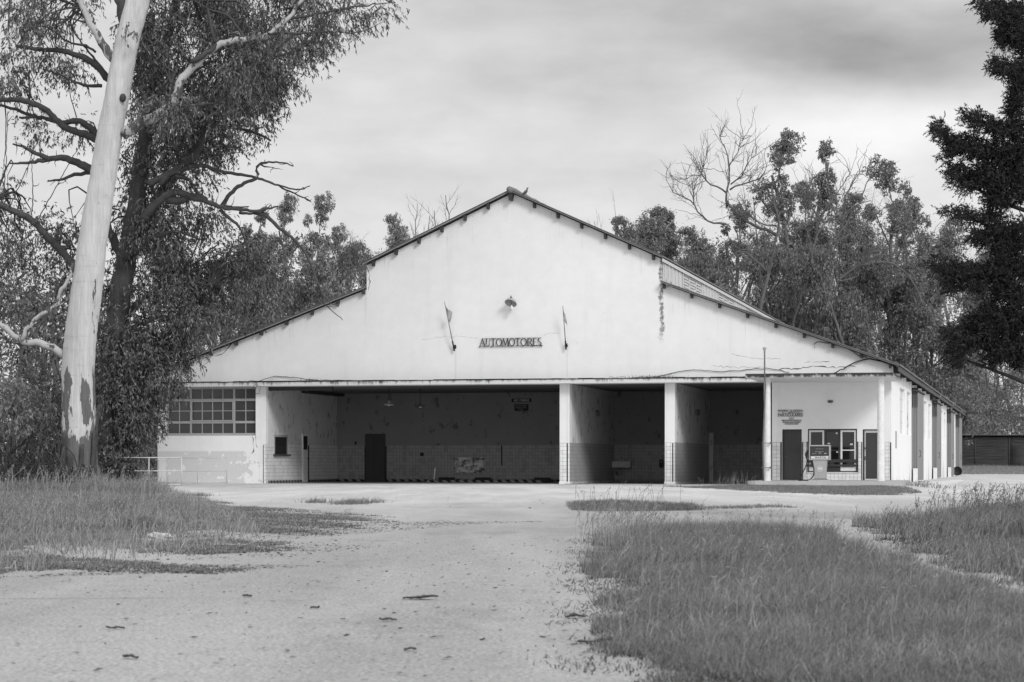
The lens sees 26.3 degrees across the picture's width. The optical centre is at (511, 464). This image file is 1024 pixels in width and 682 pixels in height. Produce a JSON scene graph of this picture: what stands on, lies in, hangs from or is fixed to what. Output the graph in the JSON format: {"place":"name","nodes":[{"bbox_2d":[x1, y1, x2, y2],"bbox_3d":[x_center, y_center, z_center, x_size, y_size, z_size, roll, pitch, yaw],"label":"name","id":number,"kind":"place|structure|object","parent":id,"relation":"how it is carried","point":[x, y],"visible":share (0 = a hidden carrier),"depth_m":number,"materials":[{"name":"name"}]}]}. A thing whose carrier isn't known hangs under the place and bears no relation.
{"place":"outdoors","nodes":[
{"label":"outdoors","id":0,"kind":"place"},
{"bbox_2d":[0,477,396,576],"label":"grass","id":1,"kind":"structure","parent":0,"point":[63,534],"depth_m":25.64,"materials":[{"name":"grey plant"}]},
{"bbox_2d":[0,368,61,481],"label":"shrub","id":2,"kind":"object","parent":1,"relation":"on","point":[11,397],"visible":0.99,"depth_m":79.54,"materials":[{"name":"grey plant"}]},
{"bbox_2d":[43,447,104,484],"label":"shrub","id":3,"kind":"object","parent":1,"relation":"on","point":[60,459],"visible":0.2,"depth_m":75.35,"materials":[{"name":"grey plant"}]},
{"bbox_2d":[97,443,140,482],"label":"shrub","id":4,"kind":"object","parent":1,"relation":"on","point":[116,466],"visible":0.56,"depth_m":79.38,"materials":[{"name":"grey plant"}]},
{"bbox_2d":[116,457,181,485],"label":"pipe railing","id":5,"kind":"object","parent":1,"relation":"on","point":[148,470],"visible":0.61,"depth_m":80.98,"materials":[{"name":"white metal"}]},
{"bbox_2d":[0,0,342,481],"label":"dark tree","id":6,"kind":"object","parent":1,"relation":"on","point":[132,371],"visible":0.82,"depth_m":81.83,"materials":[{"name":"grey plant"}]},
{"bbox_2d":[0,0,409,481],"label":"eucalyptus tree","id":7,"kind":"object","parent":1,"relation":"on","point":[134,36],"visible":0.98,"depth_m":77.06,"materials":[{"name":"grey plant"}]},
{"bbox_2d":[0,474,1023,681],"bbox_3d":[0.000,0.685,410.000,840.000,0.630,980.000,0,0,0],"label":"ground","id":8,"kind":"structure","parent":0,"point":[172,615],"depth_m":13.49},
{"bbox_2d":[0,421,60,480],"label":"shrub","id":9,"kind":"object","parent":8,"relation":"on","point":[51,444],"visible":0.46,"depth_m":90.51,"materials":[{"name":"grey plant"}]},
{"bbox_2d":[12,365,61,480],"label":"shrub","id":10,"kind":"object","parent":8,"relation":"on","point":[58,399],"visible":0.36,"depth_m":94.43,"materials":[{"name":"grey plant"}]},
{"bbox_2d":[0,271,157,480],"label":"woods","id":11,"kind":"object","parent":8,"relation":"on","point":[25,321],"visible":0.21,"depth_m":109.25,"materials":[{"name":"grey plant"}]},
{"bbox_2d":[126,440,157,480],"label":"shrub","id":12,"kind":"object","parent":8,"relation":"on","point":[144,463],"visible":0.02,"depth_m":103.56,"materials":[{"name":"grey plant"}]},
{"bbox_2d":[135,437,157,481],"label":"shrub","id":13,"kind":"object","parent":8,"relation":"on","point":[154,461],"visible":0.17,"depth_m":99.22,"materials":[{"name":"grey plant"}]},
{"bbox_2d":[148,532,173,538],"bbox_3d":[-3.807,0.780,23.724,0.304,0.107,0.212,0,0,0],"label":"white rock","id":14,"kind":"object","parent":8,"relation":"on","point":[156,533],"visible":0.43,"depth_m":23.66,"materials":[{"name":"stone"}]},
{"bbox_2d":[0,230,366,476],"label":"woods","id":15,"kind":"object","parent":8,"relation":"on","point":[346,285],"visible":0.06,"depth_m":137.97,"materials":[{"name":"grey plant"}]},
{"bbox_2d":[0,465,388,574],"bbox_3d":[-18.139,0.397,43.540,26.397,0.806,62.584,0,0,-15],"label":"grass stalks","id":16,"kind":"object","parent":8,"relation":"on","point":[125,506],"depth_m":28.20,"materials":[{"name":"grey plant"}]},
{"bbox_2d":[167,457,226,483],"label":"pipe railing","id":17,"kind":"object","parent":8,"relation":"on","point":[197,470],"visible":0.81,"depth_m":90.89,"materials":[{"name":"white metal"}]},
{"bbox_2d":[237,221,252,335],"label":"background tree","id":18,"kind":"object","parent":8,"relation":"on","point":[249,231],"visible":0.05,"depth_m":149.47,"materials":[{"name":"grey plant"}]},
{"bbox_2d":[222,204,271,342],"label":"background tree","id":19,"kind":"object","parent":8,"relation":"on","point":[260,234],"visible":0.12,"depth_m":137.88,"materials":[{"name":"grey plant"}]},
{"bbox_2d":[223,265,307,333],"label":"background tree","id":20,"kind":"object","parent":8,"relation":"on","point":[261,325],"visible":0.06,"depth_m":123.88,"materials":[{"name":"grey plant"}]},
{"bbox_2d":[260,232,284,319],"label":"background tree","id":21,"kind":"object","parent":8,"relation":"on","point":[268,236],"visible":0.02,"depth_m":152.11,"materials":[{"name":"grey plant"}]},
{"bbox_2d":[224,249,336,340],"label":"background tree","id":22,"kind":"object","parent":8,"relation":"on","point":[321,267],"visible":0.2,"depth_m":127.50,"materials":[{"name":"grey plant"}]},
{"bbox_2d":[265,191,301,315],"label":"background tree","id":23,"kind":"object","parent":8,"relation":"on","point":[286,206],"visible":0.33,"depth_m":145.90,"materials":[{"name":"grey plant"}]},
{"bbox_2d":[291,190,335,309],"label":"background tree","id":24,"kind":"object","parent":8,"relation":"on","point":[321,208],"visible":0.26,"depth_m":141.74,"materials":[{"name":"grey plant"}]},
{"bbox_2d":[322,222,349,285],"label":"background tree","id":25,"kind":"object","parent":8,"relation":"on","point":[336,230],"visible":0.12,"depth_m":157.92,"materials":[{"name":"grey plant"}]},
{"bbox_2d":[320,235,366,301],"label":"background tree","id":26,"kind":"object","parent":8,"relation":"on","point":[348,250],"visible":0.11,"depth_m":151.51,"materials":[{"name":"grey plant"}]},
{"bbox_2d":[328,223,369,297],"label":"bare tree","id":27,"kind":"object","parent":8,"relation":"on","point":[355,255],"visible":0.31,"depth_m":150.06,"materials":[{"name":"grey plant"}]},
{"bbox_2d":[355,240,373,287],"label":"background tree","id":28,"kind":"object","parent":8,"relation":"on","point":[369,254],"visible":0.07,"depth_m":169.92,"materials":[{"name":"grey plant"}]},
{"bbox_2d":[372,212,410,254],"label":"background tree","id":29,"kind":"object","parent":8,"relation":"on","point":[398,236],"visible":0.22,"depth_m":190.14,"materials":[{"name":"grey plant"}]},
{"bbox_2d":[5,484,831,680],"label":"leaf litter","id":30,"kind":"object","parent":8,"relation":"on","point":[252,567],"visible":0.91,"depth_m":16.88,"materials":[{"name":"plant"}]},
{"bbox_2d":[402,595,438,598],"bbox_3d":[-0.538,0.782,12.982,0.212,0.027,0.110,0,0,6],"label":"bark piece","id":31,"kind":"object","parent":8,"relation":"on","point":[418,597],"visible":1,"depth_m":12.96,"materials":[{"name":"grey wood"}]},
{"bbox_2d":[401,192,441,236],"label":"bare tree","id":32,"kind":"object","parent":8,"relation":"on","point":[414,235],"visible":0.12,"depth_m":200.50,"materials":[{"name":"grey plant"}]},
{"bbox_2d":[387,185,460,247],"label":"bare tree","id":33,"kind":"object","parent":8,"relation":"on","point":[440,208],"visible":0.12,"depth_m":204.36,"materials":[{"name":"grey plant"}]},
{"bbox_2d":[0,494,1023,681],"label":"dead thatch","id":34,"kind":"object","parent":8,"relation":"on","point":[721,678],"visible":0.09,"depth_m":16.01,"materials":[{"name":"grey plant"}]},
{"bbox_2d":[158,186,964,487],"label":"garage building","id":35,"kind":"structure","parent":8,"relation":"on","point":[630,309],"depth_m":90.73,"materials":[{"name":"white paint"}]},
{"bbox_2d":[167,387,255,435],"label":"window","id":36,"kind":"structure","parent":35,"relation":"in","point":[215,411],"depth_m":92.78,"materials":[{"name":"grey paint"}]},
{"bbox_2d":[273,435,290,455],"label":"inner window","id":37,"kind":"structure","parent":35,"relation":"in","point":[280,441],"depth_m":93.78,"materials":[{"name":"black glass"}]},
{"bbox_2d":[302,433,307,481],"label":"inner door","id":38,"kind":"structure","parent":35,"relation":"in","point":[304,436],"depth_m":96.78,"materials":[{"name":"white paint"}]},
{"bbox_2d":[365,434,384,481],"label":"panelled door","id":39,"kind":"structure","parent":35,"relation":"in","point":[374,443],"depth_m":100.87,"materials":[{"name":"paint"}]},
{"bbox_2d":[444,302,455,350],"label":"flag pole","id":40,"kind":"object","parent":35,"relation":"attached to","point":[449,314],"visible":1,"depth_m":89.81,"materials":[{"name":"metal"}]},
{"bbox_2d":[454,457,483,472],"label":"notice board","id":41,"kind":"object","parent":35,"relation":"attached to","point":[469,464],"visible":1,"depth_m":99.88,"materials":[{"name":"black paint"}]},
{"bbox_2d":[427,480,554,481],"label":"pit kerb","id":42,"kind":"structure","parent":35,"relation":"on","point":[490,480],"depth_m":96.09,"materials":[{"name":"grey concrete"}]},
{"bbox_2d":[479,338,542,346],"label":"lettered sign","id":43,"kind":"object","parent":35,"relation":"attached to","point":[509,342],"visible":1,"depth_m":89.56,"materials":[{"name":"black paint"}]},
{"bbox_2d":[505,296,516,309],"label":"wall lamp","id":44,"kind":"object","parent":35,"relation":"attached to","point":[511,302],"visible":1,"depth_m":89.34,"materials":[{"name":"grey metal"}]},
{"bbox_2d":[514,404,528,410],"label":"painted sign","id":45,"kind":"object","parent":35,"relation":"attached to","point":[521,407],"visible":1,"depth_m":99.34,"materials":[{"name":"black paint"}]},
{"bbox_2d":[512,398,531,401],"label":"painted sign","id":46,"kind":"object","parent":35,"relation":"attached to","point":[523,400],"visible":1,"depth_m":99.32,"materials":[{"name":"black paint"}]},
{"bbox_2d":[563,310,567,349],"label":"flag pole","id":47,"kind":"object","parent":35,"relation":"attached to","point":[565,320],"visible":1,"depth_m":88.74,"materials":[{"name":"white metal"}]},
{"bbox_2d":[612,457,631,474],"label":"wash basin","id":48,"kind":"object","parent":35,"relation":"attached to","point":[621,464],"visible":1,"depth_m":97.81,"materials":[{"name":"paint"}]},
{"bbox_2d":[647,368,784,377],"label":"wall cable","id":49,"kind":"object","parent":35,"relation":"attached to","point":[720,371],"depth_m":87.53,"materials":[{"name":"black paint"}]},
{"bbox_2d":[761,347,771,480],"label":"vent pipe","id":50,"kind":"object","parent":35,"relation":"attached to","point":[764,350],"visible":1,"depth_m":82.42,"materials":[{"name":"grey metal"}]},
{"bbox_2d":[777,410,802,416],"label":"notice sign","id":51,"kind":"object","parent":35,"relation":"attached to","point":[789,413],"visible":1,"depth_m":86.93,"materials":[{"name":"white paint"}]},
{"bbox_2d":[782,429,801,479],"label":"office door","id":52,"kind":"structure","parent":35,"relation":"in","point":[791,438],"depth_m":86.99,"materials":[{"name":"paint"}]},
{"bbox_2d":[798,445,831,480],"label":"fuel pump","id":53,"kind":"object","parent":35,"relation":"on","point":[819,456],"visible":1,"depth_m":82.23,"materials":[{"name":"metal"}]},
{"bbox_2d":[807,429,857,472],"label":"office window","id":54,"kind":"structure","parent":35,"relation":"in","point":[843,442],"depth_m":86.57,"materials":[{"name":"paint"}]},
{"bbox_2d":[834,358,896,372],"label":"wall cable","id":55,"kind":"object","parent":35,"relation":"attached to","point":[862,360],"depth_m":86.19,"materials":[{"name":"black paint"}]},
{"bbox_2d":[863,429,876,479],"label":"office door","id":56,"kind":"structure","parent":35,"relation":"in","point":[869,435],"depth_m":86.27,"materials":[{"name":"grey paint"}]},
{"bbox_2d":[900,389,902,433],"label":"side window","id":57,"kind":"structure","parent":35,"relation":"in","point":[901,399],"depth_m":94.31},
{"bbox_2d":[912,388,925,481],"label":"sliding door","id":58,"kind":"structure","parent":35,"relation":"in","point":[917,396],"depth_m":100.15,"materials":[{"name":"grey paint"}]},
{"bbox_2d":[932,400,942,478],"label":"sliding door","id":59,"kind":"structure","parent":35,"relation":"in","point":[936,406],"depth_m":119.45,"materials":[{"name":"grey paint"}]},
{"bbox_2d":[947,409,955,476],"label":"sliding door","id":60,"kind":"structure","parent":35,"relation":"in","point":[950,414],"depth_m":138.94,"materials":[{"name":"grey paint"}]},
{"bbox_2d":[956,414,962,475],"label":"sliding door","id":61,"kind":"structure","parent":35,"relation":"in","point":[958,418],"depth_m":153.45,"materials":[{"name":"grey paint"}]},
{"bbox_2d":[917,376,1021,386],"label":"overhead wire","id":62,"kind":"object","parent":35,"relation":"attached to","point":[967,381],"visible":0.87,"depth_m":120.53,"materials":[{"name":"black paint"}]},
{"bbox_2d":[577,637,615,643],"bbox_3d":[0.381,0.780,9.744,0.198,0.032,0.060,0,0,19],"label":"bark piece","id":63,"kind":"object","parent":8,"relation":"on","point":[584,641],"visible":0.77,"depth_m":9.74,"materials":[{"name":"grey wood"}]},
{"bbox_2d":[609,216,647,247],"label":"background tree","id":64,"kind":"object","parent":8,"relation":"on","point":[626,232],"visible":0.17,"depth_m":185.91,"materials":[{"name":"grey plant"}]},
{"bbox_2d":[629,204,670,254],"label":"background tree","id":65,"kind":"object","parent":8,"relation":"on","point":[649,233],"visible":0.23,"depth_m":189.12,"materials":[{"name":"grey plant"}]},
{"bbox_2d":[654,210,692,262],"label":"background tree","id":66,"kind":"object","parent":8,"relation":"on","point":[670,243],"visible":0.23,"depth_m":195.48,"materials":[{"name":"grey plant"}]},
{"bbox_2d":[673,250,700,272],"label":"background tree","id":67,"kind":"object","parent":8,"relation":"on","point":[682,262],"visible":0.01,"depth_m":181.49,"materials":[{"name":"grey plant"}]},
{"bbox_2d":[673,224,718,271],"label":"background tree","id":68,"kind":"object","parent":8,"relation":"on","point":[698,245],"visible":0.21,"depth_m":192.29,"materials":[{"name":"grey plant"}]},
{"bbox_2d":[683,249,734,287],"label":"background tree","id":69,"kind":"object","parent":8,"relation":"on","point":[712,270],"visible":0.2,"depth_m":177.15,"materials":[{"name":"grey plant"}]},
{"bbox_2d":[655,90,797,310],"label":"dead tree","id":70,"kind":"object","parent":8,"relation":"on","point":[755,225],"visible":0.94,"depth_m":175.68,"materials":[{"name":"grey plant"}]},
{"bbox_2d":[713,279,751,304],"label":"background tree","id":71,"kind":"object","parent":8,"relation":"on","point":[735,292],"visible":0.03,"depth_m":175.00,"materials":[{"name":"grey plant"}]},
{"bbox_2d":[715,200,755,295],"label":"background tree","id":72,"kind":"object","parent":8,"relation":"on","point":[726,228],"visible":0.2,"depth_m":193.87,"materials":[{"name":"grey plant"}]},
{"bbox_2d":[566,470,961,488],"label":"weeds","id":73,"kind":"object","parent":8,"relation":"on","point":[921,484],"visible":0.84,"depth_m":83.75,"materials":[{"name":"grey plant"}]},
{"bbox_2d":[733,238,817,334],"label":"background tree","id":74,"kind":"object","parent":8,"relation":"on","point":[755,270],"visible":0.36,"depth_m":183.24,"materials":[{"name":"grey plant"}]},
{"bbox_2d":[746,127,834,335],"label":"background tree","id":75,"kind":"object","parent":8,"relation":"on","point":[784,144],"visible":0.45,"depth_m":188.98,"materials":[{"name":"grey plant"}]},
{"bbox_2d":[622,206,971,431],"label":"woods","id":76,"kind":"object","parent":8,"relation":"on","point":[902,255],"visible":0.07,"depth_m":197.96,"materials":[{"name":"grey plant"}]},
{"bbox_2d":[770,179,825,318],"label":"background tree","id":77,"kind":"object","parent":8,"relation":"on","point":[805,203],"visible":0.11,"depth_m":201.64,"materials":[{"name":"grey plant"}]},
{"bbox_2d":[777,136,843,322],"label":"background tree","id":78,"kind":"object","parent":8,"relation":"on","point":[824,150],"visible":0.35,"depth_m":195.63,"materials":[{"name":"grey plant"}]},
{"bbox_2d":[724,162,920,308],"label":"bare tree","id":79,"kind":"object","parent":8,"relation":"on","point":[846,263],"visible":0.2,"depth_m":199.66,"materials":[{"name":"grey plant"}]},
{"bbox_2d":[779,238,884,357],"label":"background tree","id":80,"kind":"object","parent":8,"relation":"on","point":[823,304],"visible":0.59,"depth_m":179.18,"materials":[{"name":"grey plant"}]},
{"bbox_2d":[789,142,898,328],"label":"dead tree","id":81,"kind":"object","parent":8,"relation":"on","point":[812,250],"visible":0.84,"depth_m":179.70,"materials":[{"name":"grey plant"}]},
{"bbox_2d":[779,183,916,341],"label":"bare tree","id":82,"kind":"object","parent":8,"relation":"on","point":[848,275],"visible":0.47,"depth_m":189.50,"materials":[{"name":"grey plant"}]},
{"bbox_2d":[827,203,879,338],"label":"background tree","id":83,"kind":"object","parent":8,"relation":"on","point":[872,233],"visible":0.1,"depth_m":199.77,"materials":[{"name":"grey plant"}]},
{"bbox_2d":[827,192,895,340],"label":"background tree","id":84,"kind":"object","parent":8,"relation":"on","point":[851,222],"visible":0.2,"depth_m":204.28,"materials":[{"name":"grey plant"}]},
{"bbox_2d":[825,254,906,354],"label":"background tree","id":85,"kind":"object","parent":8,"relation":"on","point":[873,289],"visible":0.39,"depth_m":185.62,"materials":[{"name":"grey plant"}]},
{"bbox_2d":[812,177,963,341],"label":"dead tree","id":86,"kind":"object","parent":8,"relation":"on","point":[862,263],"visible":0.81,"depth_m":184.21,"materials":[{"name":"grey plant"}]},
{"bbox_2d":[861,154,934,367],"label":"background tree","id":87,"kind":"object","parent":8,"relation":"on","point":[886,175],"visible":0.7,"depth_m":188.42,"materials":[{"name":"grey plant"}]},
{"bbox_2d":[895,193,948,373],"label":"background tree","id":88,"kind":"object","parent":8,"relation":"on","point":[924,247],"visible":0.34,"depth_m":204.00,"materials":[{"name":"grey plant"}]},
{"bbox_2d":[883,274,990,445],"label":"background tree","id":89,"kind":"object","parent":8,"relation":"on","point":[932,342],"visible":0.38,"depth_m":189.03,"materials":[{"name":"grey plant"}]},
{"bbox_2d":[909,216,967,367],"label":"background tree","id":90,"kind":"object","parent":8,"relation":"on","point":[942,248],"visible":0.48,"depth_m":204.25,"materials":[{"name":"grey plant"}]},
{"bbox_2d":[925,333,984,420],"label":"background tree","id":91,"kind":"object","parent":8,"relation":"on","point":[939,354],"visible":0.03,"depth_m":233.16,"materials":[{"name":"grey plant"}]},
{"bbox_2d":[954,467,961,475],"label":"oil drum","id":92,"kind":"object","parent":8,"relation":"on","point":[957,471],"visible":0.88,"depth_m":144.32,"materials":[{"name":"black paint"}]},
{"bbox_2d":[921,0,1023,383],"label":"cypress tree","id":93,"kind":"object","parent":8,"relation":"on","point":[999,330],"visible":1,"depth_m":29.74,"materials":[{"name":"black plant"}]},
{"bbox_2d":[952,244,996,434],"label":"background tree","id":94,"kind":"object","parent":8,"relation":"on","point":[970,300],"visible":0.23,"depth_m":214.81,"materials":[{"name":"grey plant"}]},
{"bbox_2d":[929,242,1023,434],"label":"woods","id":95,"kind":"object","parent":8,"relation":"on","point":[997,381],"visible":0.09,"depth_m":222.70,"materials":[{"name":"grey plant"}]},
{"bbox_2d":[954,289,1006,434],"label":"pale trunk tree","id":96,"kind":"object","parent":8,"relation":"on","point":[972,360],"visible":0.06,"depth_m":211.31,"materials":[{"name":"grey plant"}]},
{"bbox_2d":[941,364,1023,434],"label":"woods","id":97,"kind":"object","parent":8,"relation":"on","point":[985,405],"visible":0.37,"depth_m":214.11,"materials":[{"name":"grey plant"}]},
{"bbox_2d":[967,373,1008,434],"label":"background tree","id":98,"kind":"object","parent":8,"relation":"on","point":[991,408],"visible":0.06,"depth_m":240.73,"materials":[{"name":"grey plant"}]},
{"bbox_2d":[962,434,1023,466],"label":"log shed","id":99,"kind":"structure","parent":8,"relation":"on","point":[995,450],"depth_m":199.94,"materials":[{"name":"wood"}]},
{"bbox_2d":[1010,442,1023,466],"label":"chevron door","id":100,"kind":"structure","parent":99,"relation":"in","point":[1016,449],"depth_m":199.95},
{"bbox_2d":[970,367,1023,434],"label":"background tree","id":101,"kind":"object","parent":8,"relation":"on","point":[1008,381],"visible":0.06,"depth_m":247.52,"materials":[{"name":"grey plant"}]},
{"bbox_2d":[0,0,1023,459],"label":"sky","id":102,"kind":"structure","parent":0,"point":[576,104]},
{"bbox_2d":[564,481,921,511],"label":"yard grass","id":103,"kind":"structure","parent":0,"point":[882,489],"depth_m":58.15,"materials":[{"name":"plant"}]},
{"bbox_2d":[564,494,1023,681],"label":"grass","id":104,"kind":"structure","parent":0,"point":[676,652],"depth_m":11.11,"materials":[{"name":"plant"}]},
{"bbox_2d":[849,481,1023,585],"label":"grass","id":105,"kind":"structure","parent":0,"point":[982,518],"depth_m":23.79,"materials":[{"name":"plant"}]},
{"bbox_2d":[962,464,1023,473],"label":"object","id":106,"kind":"structure","parent":0,"point":[992,469],"depth_m":180.88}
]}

